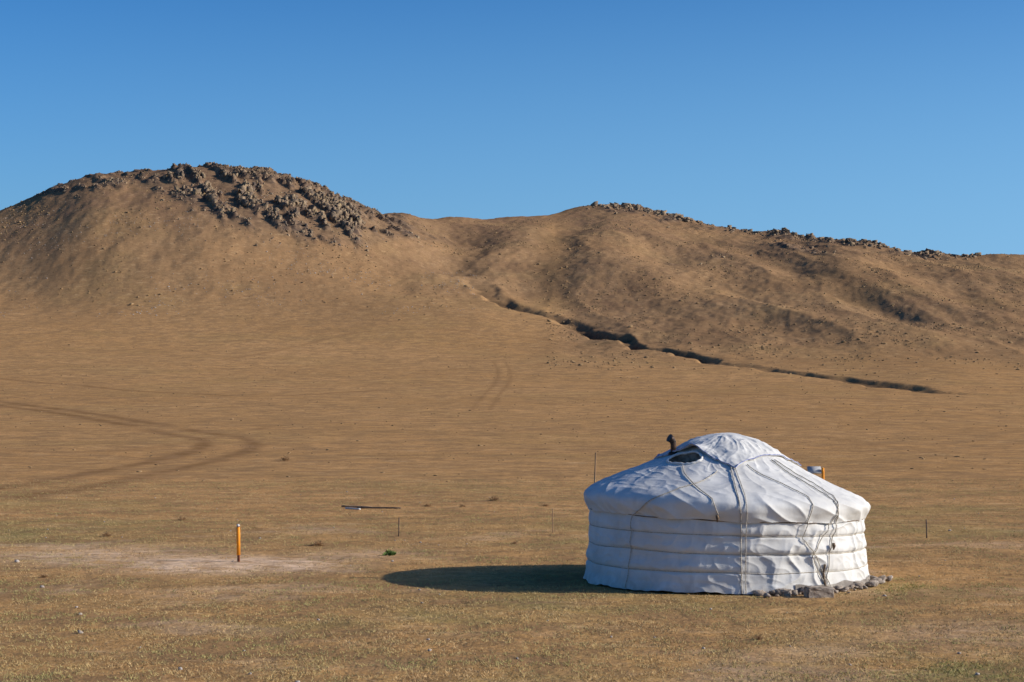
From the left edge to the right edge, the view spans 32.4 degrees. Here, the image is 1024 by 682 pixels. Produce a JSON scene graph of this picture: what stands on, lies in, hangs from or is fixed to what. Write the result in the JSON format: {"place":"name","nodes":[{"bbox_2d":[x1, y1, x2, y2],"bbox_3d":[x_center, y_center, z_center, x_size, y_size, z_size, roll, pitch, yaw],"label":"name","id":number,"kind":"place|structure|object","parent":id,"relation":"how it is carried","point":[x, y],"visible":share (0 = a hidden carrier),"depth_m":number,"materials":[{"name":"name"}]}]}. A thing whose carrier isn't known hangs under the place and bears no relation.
{"place":"outdoors","nodes":[
{"label":"outdoors","id":0,"kind":"place"},
{"bbox_2d":[0,162,1023,681],"bbox_3d":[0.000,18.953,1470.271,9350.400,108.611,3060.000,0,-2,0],"label":"ground","id":1,"kind":"structure","parent":0,"point":[382,354],"depth_m":195.90,"materials":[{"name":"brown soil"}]},
{"bbox_2d":[100,530,110,536],"bbox_3d":[-11.966,5.696,52.075,0.442,0.204,0.522,0,-2,0],"label":"dry shrub","id":2,"kind":"object","parent":1,"relation":"on","point":[106,534],"visible":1,"depth_m":52.05,"materials":[{"name":"brown plant"}]},
{"bbox_2d":[0,178,474,316],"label":"scree stones","id":3,"kind":"object","parent":1,"relation":"on","point":[252,279],"visible":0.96,"depth_m":502.75,"materials":[{"name":"stone"}]},
{"bbox_2d":[236,524,239,561],"bbox_3d":[-6.766,5.041,43.597,0.107,1.025,0.094,0,-2,0],"label":"marker post","id":4,"kind":"object","parent":1,"relation":"on","point":[238,540],"visible":0.9,"depth_m":43.56,"materials":[{"name":"orange paint"}]},
{"bbox_2d":[32,162,455,257],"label":"rock outcrop","id":5,"kind":"object","parent":1,"relation":"on","point":[341,208],"visible":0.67,"depth_m":560.99,"materials":[{"name":"grey stone"}]},
{"bbox_2d":[279,455,289,460],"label":"dry shrub","id":6,"kind":"object","parent":1,"relation":"on","point":[285,458],"visible":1,"depth_m":112.98,"materials":[{"name":"brown plant"}]},
{"bbox_2d":[310,539,327,545],"bbox_3d":[-5.410,5.572,48.840,0.557,0.250,0.558,-1,-2,31],"label":"dry shrub","id":7,"kind":"object","parent":1,"relation":"on","point":[317,543],"visible":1,"depth_m":48.78,"materials":[{"name":"brown plant"}]},
{"bbox_2d":[341,505,371,507],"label":"lying pole","id":8,"kind":"object","parent":1,"relation":"on","point":[354,506],"visible":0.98,"depth_m":66.59,"materials":[{"name":"brown wood"}]},
{"bbox_2d":[357,507,400,508],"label":"lying pole","id":9,"kind":"object","parent":1,"relation":"on","point":[381,507],"visible":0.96,"depth_m":65.75,"materials":[{"name":"metal"}]},
{"bbox_2d":[383,549,395,555],"bbox_3d":[-3.215,5.486,45.579,0.479,0.215,0.503,0,-2,0],"label":"green weed","id":10,"kind":"object","parent":1,"relation":"on","point":[390,552],"visible":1,"depth_m":45.52,"materials":[{"name":"green plant"}]},
{"bbox_2d":[489,495,498,500],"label":"dry shrub","id":11,"kind":"object","parent":1,"relation":"on","point":[493,498],"visible":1,"depth_m":70.52,"materials":[{"name":"brown plant"}]},
{"bbox_2d":[14,491,990,681],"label":"scattered stones","id":12,"kind":"object","parent":1,"relation":"on","point":[249,673],"visible":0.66,"depth_m":31.83,"materials":[{"name":"grey stone"}]},
{"bbox_2d":[0,163,1023,376],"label":"hillside tussocks","id":13,"kind":"object","parent":1,"relation":"on","point":[762,346],"visible":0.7,"depth_m":503.86,"materials":[{"name":"brown plant"}]},
{"bbox_2d":[5,343,1021,500],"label":"plain tussocks","id":14,"kind":"object","parent":1,"relation":"on","point":[496,428],"visible":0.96,"depth_m":208.68,"materials":[{"name":"brown plant"}]},
{"bbox_2d":[7,572,1023,681],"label":"green grass","id":15,"kind":"structure","parent":1,"relation":"on","point":[936,666],"depth_m":26.46,"materials":[{"name":"plant"}]},
{"bbox_2d":[594,452,595,482],"bbox_3d":[1.888,4.011,40.482,0.105,2.900,0.060,0,-2,0],"label":"wooden pole","id":16,"kind":"object","parent":1,"relation":"on","point":[595,469],"visible":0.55,"depth_m":40.50,"materials":[{"name":"brown wood"}]},
{"bbox_2d":[583,433,870,593],"bbox_3d":[4.780,3.687,39.365,6.400,3.285,6.381,0,-2,0],"label":"ger tent","id":17,"kind":"object","parent":1,"relation":"on","point":[729,513],"visible":1,"depth_m":36.92,"materials":[{"name":"white fabric"}]},
{"bbox_2d":[586,201,980,259],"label":"rock outcrop","id":18,"kind":"object","parent":1,"relation":"on","point":[647,210],"visible":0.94,"depth_m":694.06,"materials":[{"name":"stone"}]},
{"bbox_2d":[779,588,791,596],"bbox_3d":[5.588,5.155,36.089,0.288,0.166,0.224,3,1,23],"label":"stone block","id":19,"kind":"object","parent":1,"relation":"on","point":[786,592],"depth_m":36.01,"materials":[{"name":"grey stone"}]},
{"bbox_2d":[666,226,930,264],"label":"rock outcrop","id":20,"kind":"object","parent":1,"relation":"on","point":[811,247],"visible":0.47,"depth_m":633.34,"materials":[{"name":"stone"}]},
{"bbox_2d":[807,466,823,478],"bbox_3d":[7.661,4.362,44.419,0.414,2.398,0.165,0,-2,0],"label":"solar panel","id":21,"kind":"object","parent":1,"relation":"on","point":[814,469],"visible":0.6,"depth_m":44.43,"materials":[{"name":"orange paint"}]},
{"bbox_2d":[804,585,833,597],"bbox_3d":[6.240,5.107,35.836,0.577,0.256,0.325,4,-1,-8],"label":"stone block","id":22,"kind":"object","parent":1,"relation":"on","point":[818,591],"depth_m":35.70,"materials":[{"name":"grey stone"}]},
{"bbox_2d":[752,575,892,596],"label":"foundation stones","id":23,"kind":"object","parent":1,"relation":"on","point":[874,581],"visible":0.8,"depth_m":36.84,"materials":[{"name":"grey stone"}]},
{"bbox_2d":[0,0,1023,254],"label":"sky","id":24,"kind":"structure","parent":0,"point":[894,123],"materials":[{"name":"blue"}]}
]}

